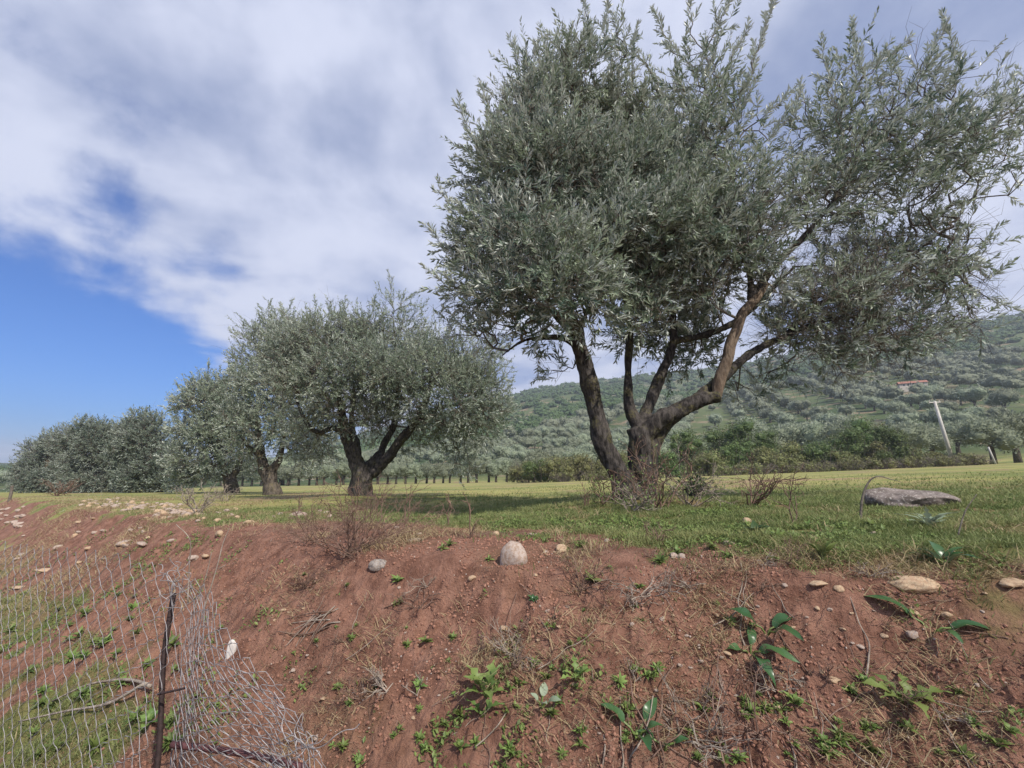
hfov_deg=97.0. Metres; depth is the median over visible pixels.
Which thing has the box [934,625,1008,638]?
dry twig
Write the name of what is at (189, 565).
dry reed
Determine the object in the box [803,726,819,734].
weed
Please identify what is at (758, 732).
dead weed
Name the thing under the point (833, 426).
olive tree
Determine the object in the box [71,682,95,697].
weed
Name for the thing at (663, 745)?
dry twig
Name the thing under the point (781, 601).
dry twig
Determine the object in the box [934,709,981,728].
dead tuft
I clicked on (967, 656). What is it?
dry twig
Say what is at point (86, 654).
weed
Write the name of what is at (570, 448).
olive tree
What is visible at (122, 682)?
weed
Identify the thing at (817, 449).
bush
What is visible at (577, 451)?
olive tree
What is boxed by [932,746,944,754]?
weed
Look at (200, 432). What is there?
olive tree
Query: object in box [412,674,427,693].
weed
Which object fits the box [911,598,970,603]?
dry twig
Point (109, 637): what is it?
weed
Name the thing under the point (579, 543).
weed
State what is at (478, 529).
dry grass
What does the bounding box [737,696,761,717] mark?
weed
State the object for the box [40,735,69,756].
weed
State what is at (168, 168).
sky
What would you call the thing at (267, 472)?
olive tree
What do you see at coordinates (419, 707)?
weed
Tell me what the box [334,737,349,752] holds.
weed
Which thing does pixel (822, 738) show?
weed
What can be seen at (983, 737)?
weed
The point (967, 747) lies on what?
dry twig
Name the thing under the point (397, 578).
spurge plant
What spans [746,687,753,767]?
dry twig
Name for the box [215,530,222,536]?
stone
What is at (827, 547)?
dock plant
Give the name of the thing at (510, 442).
olive tree
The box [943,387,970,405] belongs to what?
olive tree
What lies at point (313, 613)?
exposed root
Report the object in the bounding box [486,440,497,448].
olive tree
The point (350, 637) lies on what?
weed
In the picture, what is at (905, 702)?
dead tuft
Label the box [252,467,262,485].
olive tree
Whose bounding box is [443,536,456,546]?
weed
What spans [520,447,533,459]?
olive tree
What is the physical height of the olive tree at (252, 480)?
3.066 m
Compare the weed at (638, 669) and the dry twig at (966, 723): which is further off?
the weed at (638, 669)
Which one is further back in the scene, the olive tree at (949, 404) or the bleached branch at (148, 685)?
the olive tree at (949, 404)
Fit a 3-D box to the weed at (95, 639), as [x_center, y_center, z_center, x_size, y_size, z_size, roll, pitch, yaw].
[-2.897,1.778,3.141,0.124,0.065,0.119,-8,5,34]
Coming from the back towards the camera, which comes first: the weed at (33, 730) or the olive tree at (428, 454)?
the olive tree at (428, 454)
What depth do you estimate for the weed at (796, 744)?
1.42 m
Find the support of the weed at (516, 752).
on the ground at (398, 750)
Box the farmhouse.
[896,380,927,391]
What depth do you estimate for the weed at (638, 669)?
1.66 m
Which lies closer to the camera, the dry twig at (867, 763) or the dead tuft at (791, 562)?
the dry twig at (867, 763)
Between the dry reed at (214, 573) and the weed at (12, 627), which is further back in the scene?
the weed at (12, 627)
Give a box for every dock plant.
[738,520,767,531]
[801,539,840,561]
[907,541,977,564]
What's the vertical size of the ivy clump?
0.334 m
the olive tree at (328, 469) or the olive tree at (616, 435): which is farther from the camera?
the olive tree at (616, 435)
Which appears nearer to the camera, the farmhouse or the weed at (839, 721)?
the weed at (839, 721)
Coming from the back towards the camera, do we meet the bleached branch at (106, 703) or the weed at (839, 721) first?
the bleached branch at (106, 703)
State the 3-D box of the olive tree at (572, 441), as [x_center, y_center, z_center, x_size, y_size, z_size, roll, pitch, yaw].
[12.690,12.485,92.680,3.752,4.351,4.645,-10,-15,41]
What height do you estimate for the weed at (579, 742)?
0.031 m
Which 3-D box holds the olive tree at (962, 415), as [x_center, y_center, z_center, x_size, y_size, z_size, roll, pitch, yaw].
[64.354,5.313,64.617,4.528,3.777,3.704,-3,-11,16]
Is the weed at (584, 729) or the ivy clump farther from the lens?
the ivy clump
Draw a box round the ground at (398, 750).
[0,316,1023,767]
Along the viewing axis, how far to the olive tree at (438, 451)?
104.01 m
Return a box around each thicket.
[548,470,584,481]
[579,469,608,480]
[712,463,750,475]
[735,461,778,473]
[762,460,801,472]
[795,460,839,471]
[823,458,868,470]
[856,456,901,468]
[887,455,934,467]
[918,455,966,466]
[938,453,988,465]
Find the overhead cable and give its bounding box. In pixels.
[940,400,1023,407]
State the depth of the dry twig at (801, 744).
1.39 m
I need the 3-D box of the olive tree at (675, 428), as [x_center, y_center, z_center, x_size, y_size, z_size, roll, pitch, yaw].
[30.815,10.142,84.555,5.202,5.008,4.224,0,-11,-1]
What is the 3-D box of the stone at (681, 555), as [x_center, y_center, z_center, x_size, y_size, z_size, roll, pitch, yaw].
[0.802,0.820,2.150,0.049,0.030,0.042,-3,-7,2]
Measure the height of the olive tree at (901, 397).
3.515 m
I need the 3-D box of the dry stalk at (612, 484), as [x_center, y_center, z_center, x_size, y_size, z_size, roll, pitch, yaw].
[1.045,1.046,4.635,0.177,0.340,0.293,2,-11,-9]
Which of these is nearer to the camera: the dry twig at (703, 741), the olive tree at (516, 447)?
the dry twig at (703, 741)
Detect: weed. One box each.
[4,622,17,633]
[19,662,38,676]
[24,723,43,736]
[29,694,48,708]
[31,747,43,758]
[33,683,54,695]
[37,693,59,713]
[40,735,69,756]
[60,635,72,641]
[60,646,80,663]
[62,620,75,627]
[69,625,84,639]
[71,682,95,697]
[74,647,95,660]
[75,605,93,617]
[82,634,101,647]
[82,731,110,756]
[93,637,108,647]
[98,717,114,732]
[102,631,113,640]
[106,646,122,658]
[112,672,131,689]
[121,702,145,726]
[126,626,144,635]
[128,600,140,609]
[134,702,157,735]
[139,655,156,670]
[152,731,177,750]
[161,630,182,648]
[162,726,182,753]
[164,707,178,729]
[169,662,179,672]
[290,569,322,587]
[332,681,344,690]
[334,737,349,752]
[344,697,353,706]
[346,632,355,640]
[352,749,364,767]
[362,663,396,698]
[386,578,445,613]
[390,730,398,737]
[396,723,405,733]
[403,639,411,648]
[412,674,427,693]
[412,729,426,743]
[414,703,423,711]
[420,740,429,750]
[437,543,448,550]
[440,719,449,725]
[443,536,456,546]
[447,631,457,639]
[452,734,472,754]
[453,704,463,720]
[460,659,507,701]
[465,699,504,717]
[468,732,484,748]
[473,623,500,652]
[486,616,542,673]
[498,738,514,753]
[504,679,517,692]
[504,749,523,758]
[507,642,535,675]
[512,676,527,688]
[529,656,539,667]
[536,671,552,679]
[544,705,558,717]
[551,692,564,707]
[553,552,630,608]
[555,747,568,759]
[559,655,592,683]
[560,662,569,673]
[571,725,582,736]
[572,539,587,546]
[572,736,589,748]
[577,721,587,736]
[596,560,697,608]
[610,672,628,690]
[617,697,635,717]
[621,734,630,743]
[622,728,629,735]
[629,661,644,676]
[634,727,641,738]
[636,521,675,542]
[642,667,655,680]
[647,668,659,680]
[649,660,666,675]
[653,553,666,564]
[656,667,760,767]
[670,544,687,553]
[685,727,697,735]
[691,750,705,762]
[692,700,711,711]
[705,539,719,550]
[705,653,821,766]
[715,750,733,765]
[717,550,737,557]
[725,615,736,626]
[727,747,748,763]
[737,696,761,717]
[738,693,750,703]
[739,706,753,720]
[756,703,768,713]
[758,698,775,713]
[762,553,780,560]
[767,527,783,536]
[769,697,790,717]
[778,689,809,710]
[779,715,792,728]
[791,739,800,749]
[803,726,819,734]
[810,731,836,747]
[812,732,846,761]
[817,745,836,758]
[827,722,854,743]
[827,734,854,751]
[831,713,843,724]
[841,682,861,698]
[849,736,861,743]
[852,670,871,684]
[855,670,951,719]
[859,720,873,732]
[861,717,884,733]
[861,732,886,759]
[862,517,875,525]
[875,524,884,530]
[889,712,925,739]
[897,689,911,698]
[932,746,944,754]
[944,685,969,693]
[946,741,976,763]
[962,710,986,730]
[975,728,993,740]
[977,733,1018,753]
[999,719,1023,739]
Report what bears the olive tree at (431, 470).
on the ground at (398, 750)
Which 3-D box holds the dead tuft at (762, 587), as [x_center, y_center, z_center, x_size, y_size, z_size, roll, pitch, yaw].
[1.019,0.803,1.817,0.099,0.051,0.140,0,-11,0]
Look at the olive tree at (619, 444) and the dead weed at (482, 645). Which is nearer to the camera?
the dead weed at (482, 645)
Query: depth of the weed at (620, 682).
1.62 m
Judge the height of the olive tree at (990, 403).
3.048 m
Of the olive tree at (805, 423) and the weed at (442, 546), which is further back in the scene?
the olive tree at (805, 423)
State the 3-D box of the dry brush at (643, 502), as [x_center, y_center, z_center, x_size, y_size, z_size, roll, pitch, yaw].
[1.070,0.982,3.932,0.399,0.360,0.496,9,-14,-38]
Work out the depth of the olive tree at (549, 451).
76.50 m
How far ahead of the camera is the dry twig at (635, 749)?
1.48 m
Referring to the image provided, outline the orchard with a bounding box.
[2,342,1023,481]
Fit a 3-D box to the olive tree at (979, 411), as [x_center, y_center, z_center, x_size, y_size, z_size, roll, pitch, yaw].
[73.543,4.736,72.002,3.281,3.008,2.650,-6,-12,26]
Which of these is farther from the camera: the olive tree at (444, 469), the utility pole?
the olive tree at (444, 469)
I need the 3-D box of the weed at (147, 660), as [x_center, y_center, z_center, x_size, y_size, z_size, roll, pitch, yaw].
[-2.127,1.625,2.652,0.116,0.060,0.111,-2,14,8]
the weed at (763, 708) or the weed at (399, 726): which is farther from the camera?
the weed at (399, 726)
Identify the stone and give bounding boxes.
[34,568,49,571]
[115,539,130,546]
[137,541,146,546]
[188,555,198,560]
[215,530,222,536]
[368,559,386,571]
[468,575,475,580]
[500,540,527,565]
[556,544,567,551]
[669,552,676,557]
[676,553,685,558]
[809,580,827,585]
[833,585,844,591]
[856,644,864,648]
[880,633,888,638]
[887,575,939,592]
[905,630,918,638]
[940,612,952,617]
[998,577,1023,587]
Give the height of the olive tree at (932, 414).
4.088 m
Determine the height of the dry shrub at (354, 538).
0.699 m
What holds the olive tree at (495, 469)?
on the ground at (398, 750)
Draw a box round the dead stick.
[957,494,976,535]
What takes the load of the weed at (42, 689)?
on the ground at (398, 750)
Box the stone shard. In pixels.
[226,639,236,658]
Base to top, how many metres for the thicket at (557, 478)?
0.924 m
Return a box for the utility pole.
[929,400,952,456]
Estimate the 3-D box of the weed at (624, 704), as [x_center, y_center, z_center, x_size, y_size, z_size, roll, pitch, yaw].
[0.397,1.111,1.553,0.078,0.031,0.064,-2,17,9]
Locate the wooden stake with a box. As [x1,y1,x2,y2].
[7,486,13,501]
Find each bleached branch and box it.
[18,682,148,721]
[51,678,152,701]
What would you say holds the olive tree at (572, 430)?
on the ground at (398, 750)
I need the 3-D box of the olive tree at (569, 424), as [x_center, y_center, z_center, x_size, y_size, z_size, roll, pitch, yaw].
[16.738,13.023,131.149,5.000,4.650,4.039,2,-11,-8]
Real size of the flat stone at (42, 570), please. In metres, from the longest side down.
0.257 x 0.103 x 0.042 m
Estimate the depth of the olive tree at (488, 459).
81.26 m
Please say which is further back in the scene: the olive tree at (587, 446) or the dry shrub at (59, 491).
the olive tree at (587, 446)
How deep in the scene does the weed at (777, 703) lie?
1.51 m
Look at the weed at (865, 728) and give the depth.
1.41 m
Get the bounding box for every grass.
[0,471,1023,767]
[0,479,1023,767]
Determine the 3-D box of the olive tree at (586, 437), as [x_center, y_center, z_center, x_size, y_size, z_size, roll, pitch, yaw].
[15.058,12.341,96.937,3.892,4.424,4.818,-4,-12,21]
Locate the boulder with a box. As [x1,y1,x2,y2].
[864,487,960,507]
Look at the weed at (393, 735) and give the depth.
1.68 m
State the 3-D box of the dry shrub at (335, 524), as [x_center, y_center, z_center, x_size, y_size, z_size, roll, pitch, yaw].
[-1.337,0.967,3.185,0.637,0.468,0.722,0,-11,0]
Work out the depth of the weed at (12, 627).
4.16 m
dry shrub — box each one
[37,477,84,495]
[172,479,227,514]
[212,482,240,500]
[270,493,370,543]
[277,469,449,563]
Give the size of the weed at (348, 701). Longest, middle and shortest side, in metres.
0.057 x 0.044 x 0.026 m
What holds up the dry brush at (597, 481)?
on the ground at (398, 750)
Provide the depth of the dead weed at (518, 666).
1.72 m
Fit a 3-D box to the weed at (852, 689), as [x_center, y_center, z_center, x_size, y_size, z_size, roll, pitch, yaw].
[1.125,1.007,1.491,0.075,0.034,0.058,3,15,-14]
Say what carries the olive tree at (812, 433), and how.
on the ground at (398, 750)
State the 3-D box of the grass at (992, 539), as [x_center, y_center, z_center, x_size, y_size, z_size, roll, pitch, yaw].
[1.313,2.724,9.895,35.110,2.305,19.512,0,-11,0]
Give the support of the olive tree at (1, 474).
on the ground at (398, 750)
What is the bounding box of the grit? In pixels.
[28,528,1023,767]
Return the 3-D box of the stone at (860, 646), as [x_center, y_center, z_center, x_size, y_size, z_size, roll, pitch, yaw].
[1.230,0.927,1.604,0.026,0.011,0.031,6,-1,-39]
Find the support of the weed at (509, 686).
on the ground at (398, 750)
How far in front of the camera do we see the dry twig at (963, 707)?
1.37 m
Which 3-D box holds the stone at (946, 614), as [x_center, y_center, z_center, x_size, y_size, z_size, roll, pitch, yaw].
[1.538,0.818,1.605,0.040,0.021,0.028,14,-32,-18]
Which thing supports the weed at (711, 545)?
on the ground at (398, 750)
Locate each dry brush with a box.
[588,472,627,504]
[603,478,662,512]
[607,436,699,507]
[656,434,740,506]
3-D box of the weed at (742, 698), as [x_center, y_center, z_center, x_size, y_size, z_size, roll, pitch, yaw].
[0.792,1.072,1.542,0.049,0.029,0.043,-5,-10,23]
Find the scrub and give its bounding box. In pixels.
[0,312,1023,482]
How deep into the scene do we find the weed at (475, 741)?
1.57 m
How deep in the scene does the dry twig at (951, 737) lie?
1.32 m
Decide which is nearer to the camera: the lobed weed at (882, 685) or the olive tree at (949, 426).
the lobed weed at (882, 685)
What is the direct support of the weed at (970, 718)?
on the ground at (398, 750)
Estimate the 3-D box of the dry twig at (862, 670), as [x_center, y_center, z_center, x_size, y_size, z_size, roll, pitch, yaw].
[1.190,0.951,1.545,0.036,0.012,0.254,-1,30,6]
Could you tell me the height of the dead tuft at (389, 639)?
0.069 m
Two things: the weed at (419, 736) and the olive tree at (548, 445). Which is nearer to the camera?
the weed at (419, 736)
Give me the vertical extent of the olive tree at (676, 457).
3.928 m
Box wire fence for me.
[0,541,359,767]
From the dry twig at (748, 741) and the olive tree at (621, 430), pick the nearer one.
the dry twig at (748, 741)
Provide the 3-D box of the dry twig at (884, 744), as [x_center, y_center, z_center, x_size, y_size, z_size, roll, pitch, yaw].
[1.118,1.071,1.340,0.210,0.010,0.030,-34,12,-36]
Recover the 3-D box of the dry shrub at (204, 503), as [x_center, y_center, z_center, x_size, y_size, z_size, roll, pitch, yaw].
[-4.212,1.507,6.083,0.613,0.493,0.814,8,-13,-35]
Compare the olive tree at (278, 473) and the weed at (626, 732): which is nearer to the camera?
the weed at (626, 732)
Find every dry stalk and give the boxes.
[403,478,430,522]
[438,493,453,524]
[460,493,479,537]
[581,483,590,506]
[582,483,594,505]
[601,470,621,500]
[773,463,803,519]
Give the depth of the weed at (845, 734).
1.40 m
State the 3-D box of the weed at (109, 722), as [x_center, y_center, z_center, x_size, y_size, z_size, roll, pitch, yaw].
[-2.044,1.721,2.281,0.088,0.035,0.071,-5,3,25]
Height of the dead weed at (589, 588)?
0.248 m
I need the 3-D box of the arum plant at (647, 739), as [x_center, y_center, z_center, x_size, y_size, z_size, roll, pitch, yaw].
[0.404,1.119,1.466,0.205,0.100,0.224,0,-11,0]
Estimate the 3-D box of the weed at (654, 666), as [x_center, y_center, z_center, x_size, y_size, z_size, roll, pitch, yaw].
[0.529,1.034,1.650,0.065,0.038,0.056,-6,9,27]
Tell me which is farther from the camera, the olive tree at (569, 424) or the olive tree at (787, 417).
the olive tree at (569, 424)
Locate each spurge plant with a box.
[392,575,402,581]
[417,635,432,642]
[528,594,537,601]
[585,571,601,581]
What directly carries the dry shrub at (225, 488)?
on the ground at (398, 750)
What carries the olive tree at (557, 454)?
on the ground at (398, 750)
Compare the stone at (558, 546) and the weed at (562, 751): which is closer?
the weed at (562, 751)
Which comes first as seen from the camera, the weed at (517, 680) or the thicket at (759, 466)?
the weed at (517, 680)
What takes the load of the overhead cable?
attached to the utility pole
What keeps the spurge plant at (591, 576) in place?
on the ground at (398, 750)
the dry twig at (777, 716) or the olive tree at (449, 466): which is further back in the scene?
the olive tree at (449, 466)
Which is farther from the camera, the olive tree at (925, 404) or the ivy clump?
the olive tree at (925, 404)
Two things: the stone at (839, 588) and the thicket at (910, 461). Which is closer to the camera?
the stone at (839, 588)
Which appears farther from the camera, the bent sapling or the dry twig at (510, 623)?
the bent sapling
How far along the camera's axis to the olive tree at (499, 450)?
86.20 m
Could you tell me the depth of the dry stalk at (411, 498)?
3.78 m
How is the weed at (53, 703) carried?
on the ground at (398, 750)
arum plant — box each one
[601,697,664,751]
[638,729,687,751]
[725,626,799,686]
[730,607,803,640]
[866,595,989,643]
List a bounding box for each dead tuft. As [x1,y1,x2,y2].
[328,629,349,642]
[329,674,377,702]
[384,632,393,644]
[396,569,434,598]
[404,672,422,695]
[626,655,640,681]
[627,583,661,606]
[643,547,663,557]
[664,573,705,590]
[675,688,722,709]
[745,643,791,679]
[750,578,784,589]
[752,660,798,692]
[757,551,777,566]
[760,545,803,565]
[774,661,805,686]
[782,538,811,554]
[817,659,834,685]
[849,562,901,577]
[884,677,930,717]
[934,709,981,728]
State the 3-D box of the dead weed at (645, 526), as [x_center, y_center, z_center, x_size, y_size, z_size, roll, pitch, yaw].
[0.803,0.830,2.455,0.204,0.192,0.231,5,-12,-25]
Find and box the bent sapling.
[859,476,899,516]
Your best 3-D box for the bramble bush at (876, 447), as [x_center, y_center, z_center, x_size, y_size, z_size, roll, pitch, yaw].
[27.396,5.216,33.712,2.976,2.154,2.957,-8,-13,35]
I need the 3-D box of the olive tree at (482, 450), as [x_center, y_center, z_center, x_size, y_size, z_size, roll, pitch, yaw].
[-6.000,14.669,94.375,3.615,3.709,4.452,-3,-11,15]
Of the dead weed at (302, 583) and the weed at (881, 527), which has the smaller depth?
the weed at (881, 527)
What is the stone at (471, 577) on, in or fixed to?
on the ground at (398, 750)
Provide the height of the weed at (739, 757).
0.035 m
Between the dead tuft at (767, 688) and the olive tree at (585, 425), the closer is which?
the dead tuft at (767, 688)
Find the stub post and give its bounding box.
[987,447,996,463]
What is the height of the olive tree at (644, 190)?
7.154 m
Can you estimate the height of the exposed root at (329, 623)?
0.079 m
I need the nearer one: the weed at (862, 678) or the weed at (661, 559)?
the weed at (862, 678)
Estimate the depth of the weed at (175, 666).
2.45 m
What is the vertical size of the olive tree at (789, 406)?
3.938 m
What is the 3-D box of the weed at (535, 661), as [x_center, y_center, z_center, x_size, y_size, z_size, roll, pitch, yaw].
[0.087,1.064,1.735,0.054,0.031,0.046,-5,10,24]
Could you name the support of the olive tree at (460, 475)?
on the ground at (398, 750)
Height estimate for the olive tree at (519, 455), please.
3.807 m
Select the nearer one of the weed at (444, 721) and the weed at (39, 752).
the weed at (444, 721)
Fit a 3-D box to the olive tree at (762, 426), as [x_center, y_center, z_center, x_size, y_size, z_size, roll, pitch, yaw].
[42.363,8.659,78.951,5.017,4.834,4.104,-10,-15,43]
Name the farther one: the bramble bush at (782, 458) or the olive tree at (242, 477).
the olive tree at (242, 477)
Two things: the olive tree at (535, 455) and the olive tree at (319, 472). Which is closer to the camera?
the olive tree at (535, 455)
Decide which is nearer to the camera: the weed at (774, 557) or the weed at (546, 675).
the weed at (546, 675)
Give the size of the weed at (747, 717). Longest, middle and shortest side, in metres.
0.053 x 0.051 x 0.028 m
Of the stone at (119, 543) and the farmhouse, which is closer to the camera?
the stone at (119, 543)
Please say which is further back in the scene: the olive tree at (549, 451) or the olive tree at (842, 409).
the olive tree at (842, 409)
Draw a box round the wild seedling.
[531,682,561,709]
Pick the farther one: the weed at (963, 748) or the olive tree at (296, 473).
the olive tree at (296, 473)
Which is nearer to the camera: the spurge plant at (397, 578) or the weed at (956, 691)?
the weed at (956, 691)
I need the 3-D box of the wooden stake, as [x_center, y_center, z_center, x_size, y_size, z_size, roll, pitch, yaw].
[-18.332,4.053,16.582,0.115,0.657,0.090,0,-11,0]
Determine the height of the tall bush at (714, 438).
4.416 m
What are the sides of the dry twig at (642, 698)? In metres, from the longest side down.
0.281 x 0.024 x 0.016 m
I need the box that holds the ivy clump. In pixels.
[677,473,716,497]
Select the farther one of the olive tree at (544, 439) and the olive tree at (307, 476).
the olive tree at (544, 439)
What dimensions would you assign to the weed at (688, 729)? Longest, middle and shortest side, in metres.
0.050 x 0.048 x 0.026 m
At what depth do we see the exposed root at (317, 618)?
2.33 m
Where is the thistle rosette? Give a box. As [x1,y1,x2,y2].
[894,507,956,525]
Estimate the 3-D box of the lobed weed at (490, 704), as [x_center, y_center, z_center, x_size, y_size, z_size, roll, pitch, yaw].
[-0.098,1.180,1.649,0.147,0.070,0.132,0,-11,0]
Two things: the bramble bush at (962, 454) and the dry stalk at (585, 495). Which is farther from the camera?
the bramble bush at (962, 454)
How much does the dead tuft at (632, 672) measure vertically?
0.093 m
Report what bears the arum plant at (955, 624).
on the ground at (398, 750)
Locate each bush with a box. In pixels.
[505,460,536,482]
[521,459,554,482]
[537,455,574,481]
[560,453,595,480]
[592,460,609,479]
[618,450,627,465]
[657,428,711,475]
[658,451,685,477]
[684,448,732,475]
[698,421,743,474]
[706,441,755,472]
[718,416,772,473]
[727,451,810,505]
[737,446,781,473]
[753,428,780,472]
[766,453,801,472]
[776,440,820,471]
[791,440,844,470]
[817,450,869,470]
[824,428,873,463]
[844,412,893,454]
[859,439,897,468]
[865,422,911,467]
[873,445,922,467]
[894,447,935,466]
[926,451,956,465]
[944,452,978,465]
[974,458,997,464]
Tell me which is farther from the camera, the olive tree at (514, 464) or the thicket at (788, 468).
the olive tree at (514, 464)
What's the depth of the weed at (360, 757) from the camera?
1.67 m
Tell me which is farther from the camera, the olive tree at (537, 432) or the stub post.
the olive tree at (537, 432)
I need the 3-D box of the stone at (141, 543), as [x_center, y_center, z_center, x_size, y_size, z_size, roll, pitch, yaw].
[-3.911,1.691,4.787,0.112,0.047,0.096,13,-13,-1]
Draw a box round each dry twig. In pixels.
[325,606,350,674]
[345,625,390,659]
[474,712,505,747]
[483,699,490,767]
[509,593,516,651]
[538,629,595,668]
[591,667,605,767]
[610,682,672,714]
[620,697,623,767]
[622,656,666,767]
[625,696,652,767]
[627,688,633,757]
[639,725,692,734]
[652,701,729,757]
[653,736,709,767]
[656,664,674,767]
[660,725,735,750]
[683,721,723,746]
[687,726,760,734]
[712,653,726,767]
[713,593,752,625]
[738,565,745,645]
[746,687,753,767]
[751,686,811,767]
[758,711,837,767]
[763,567,793,617]
[767,691,794,767]
[768,608,810,674]
[785,706,796,767]
[791,674,874,767]
[814,694,823,738]
[829,682,898,717]
[843,577,869,673]
[845,631,880,703]
[880,718,902,767]
[885,723,891,767]
[898,645,913,689]
[908,693,992,712]
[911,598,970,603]
[922,672,1007,767]
[925,721,992,763]
[929,701,976,767]
[933,704,969,767]
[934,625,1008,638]
[948,621,993,691]
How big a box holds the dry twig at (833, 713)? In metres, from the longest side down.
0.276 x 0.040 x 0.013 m
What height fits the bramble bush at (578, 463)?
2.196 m
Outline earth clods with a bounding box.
[0,514,1023,767]
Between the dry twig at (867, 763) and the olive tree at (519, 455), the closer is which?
the dry twig at (867, 763)
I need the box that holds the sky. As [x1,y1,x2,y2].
[0,0,1023,463]
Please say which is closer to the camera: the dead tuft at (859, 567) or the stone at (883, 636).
the stone at (883, 636)
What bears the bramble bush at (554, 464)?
on the ground at (398, 750)
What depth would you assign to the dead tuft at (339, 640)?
2.17 m
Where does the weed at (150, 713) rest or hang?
on the ground at (398, 750)
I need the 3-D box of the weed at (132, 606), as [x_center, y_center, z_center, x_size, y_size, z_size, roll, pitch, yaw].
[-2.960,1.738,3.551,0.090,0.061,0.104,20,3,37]
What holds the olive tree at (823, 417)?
on the ground at (398, 750)
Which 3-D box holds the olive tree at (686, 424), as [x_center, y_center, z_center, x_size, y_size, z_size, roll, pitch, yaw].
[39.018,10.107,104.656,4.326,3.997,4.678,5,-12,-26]
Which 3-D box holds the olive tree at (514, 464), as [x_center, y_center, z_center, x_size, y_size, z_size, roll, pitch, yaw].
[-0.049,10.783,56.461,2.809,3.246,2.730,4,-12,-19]
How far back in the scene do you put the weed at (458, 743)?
1.56 m
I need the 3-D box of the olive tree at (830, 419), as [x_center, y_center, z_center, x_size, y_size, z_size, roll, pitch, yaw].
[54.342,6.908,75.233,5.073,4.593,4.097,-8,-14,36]
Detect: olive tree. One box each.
[0,469,13,483]
[2,426,75,492]
[37,413,135,493]
[96,405,189,492]
[152,358,280,493]
[199,296,342,494]
[238,269,531,496]
[238,466,252,485]
[240,466,256,485]
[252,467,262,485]
[268,456,298,484]
[277,465,282,484]
[279,465,294,485]
[290,463,304,485]
[300,465,314,485]
[306,465,326,485]
[315,463,333,484]
[329,467,341,484]
[334,452,347,462]
[335,460,350,484]
[362,451,370,461]
[381,463,392,483]
[387,462,401,483]
[391,452,414,478]
[398,462,412,483]
[405,446,417,456]
[405,462,424,483]
[413,451,424,461]
[418,0,1023,500]
[419,461,432,483]
[422,449,439,462]
[426,464,441,482]
[429,453,444,463]
[434,444,450,457]
[434,462,449,482]
[445,461,455,482]
[454,448,479,462]
[455,465,466,482]
[461,458,475,482]
[466,438,483,446]
[467,458,486,482]
[477,452,492,461]
[479,446,489,454]
[483,461,494,481]
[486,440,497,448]
[486,461,504,481]
[488,443,510,459]
[494,457,513,481]
[502,438,516,446]
[505,458,520,481]
[507,448,527,462]
[511,443,524,450]
[515,435,535,448]
[519,426,533,436]
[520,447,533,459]
[524,447,550,479]
[530,435,541,448]
[532,428,541,437]
[537,425,550,437]
[542,436,549,443]
[542,442,554,449]
[542,447,560,453]
[545,431,557,438]
[546,437,563,447]
[550,426,564,436]
[550,450,565,466]
[558,436,567,446]
[559,430,572,437]
[560,445,573,450]
[560,448,596,479]
[563,421,577,429]
[564,426,578,436]
[565,435,582,447]
[574,432,590,443]
[575,440,593,454]
[579,420,589,430]
[580,429,589,441]
[589,446,598,463]
[610,425,628,437]
[611,431,622,439]
[613,436,628,450]
[658,441,672,471]
[663,434,680,443]
[665,443,690,471]
[666,425,689,436]
[676,419,692,429]
[680,414,695,422]
[694,434,720,455]
[706,413,722,425]
[706,425,719,429]
[732,408,746,417]
[735,416,766,425]
[741,432,788,448]
[753,421,768,432]
[755,406,780,422]
[766,422,804,450]
[767,409,784,421]
[777,412,796,423]
[778,421,794,428]
[787,400,809,413]
[790,398,811,415]
[797,419,823,427]
[797,419,835,468]
[801,409,810,420]
[807,404,829,415]
[809,412,825,420]
[813,411,836,424]
[820,412,877,451]
[825,412,850,424]
[836,404,856,415]
[853,394,870,408]
[862,395,883,410]
[876,401,890,413]
[882,400,910,413]
[883,410,924,424]
[884,421,937,451]
[898,393,911,407]
[901,406,918,414]
[904,392,933,409]
[917,421,960,453]
[918,411,933,423]
[919,383,946,400]
[919,399,938,409]
[926,405,953,425]
[932,388,954,399]
[933,420,973,454]
[938,399,960,411]
[942,410,982,423]
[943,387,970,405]
[952,385,988,406]
[952,416,1023,460]
[962,405,986,416]
[978,410,1023,462]
[982,405,1010,418]
[984,387,1023,407]
[984,398,1003,406]
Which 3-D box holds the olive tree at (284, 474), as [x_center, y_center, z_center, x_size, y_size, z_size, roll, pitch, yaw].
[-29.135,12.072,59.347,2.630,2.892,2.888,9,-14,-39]
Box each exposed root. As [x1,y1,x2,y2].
[277,624,329,634]
[282,625,331,633]
[284,610,334,619]
[291,608,338,630]
[293,619,330,622]
[299,614,321,643]
[305,616,327,652]
[310,606,334,639]
[313,621,340,635]
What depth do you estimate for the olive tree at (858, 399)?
104.00 m
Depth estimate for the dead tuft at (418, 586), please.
2.27 m
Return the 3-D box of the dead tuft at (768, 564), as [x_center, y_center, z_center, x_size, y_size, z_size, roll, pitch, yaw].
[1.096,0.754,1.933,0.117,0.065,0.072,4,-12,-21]
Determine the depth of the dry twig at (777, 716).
1.51 m
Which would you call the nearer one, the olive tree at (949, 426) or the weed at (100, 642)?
the weed at (100, 642)
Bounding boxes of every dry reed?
[176,524,190,602]
[192,552,211,613]
[202,529,228,613]
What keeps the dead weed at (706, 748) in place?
on the ground at (398, 750)

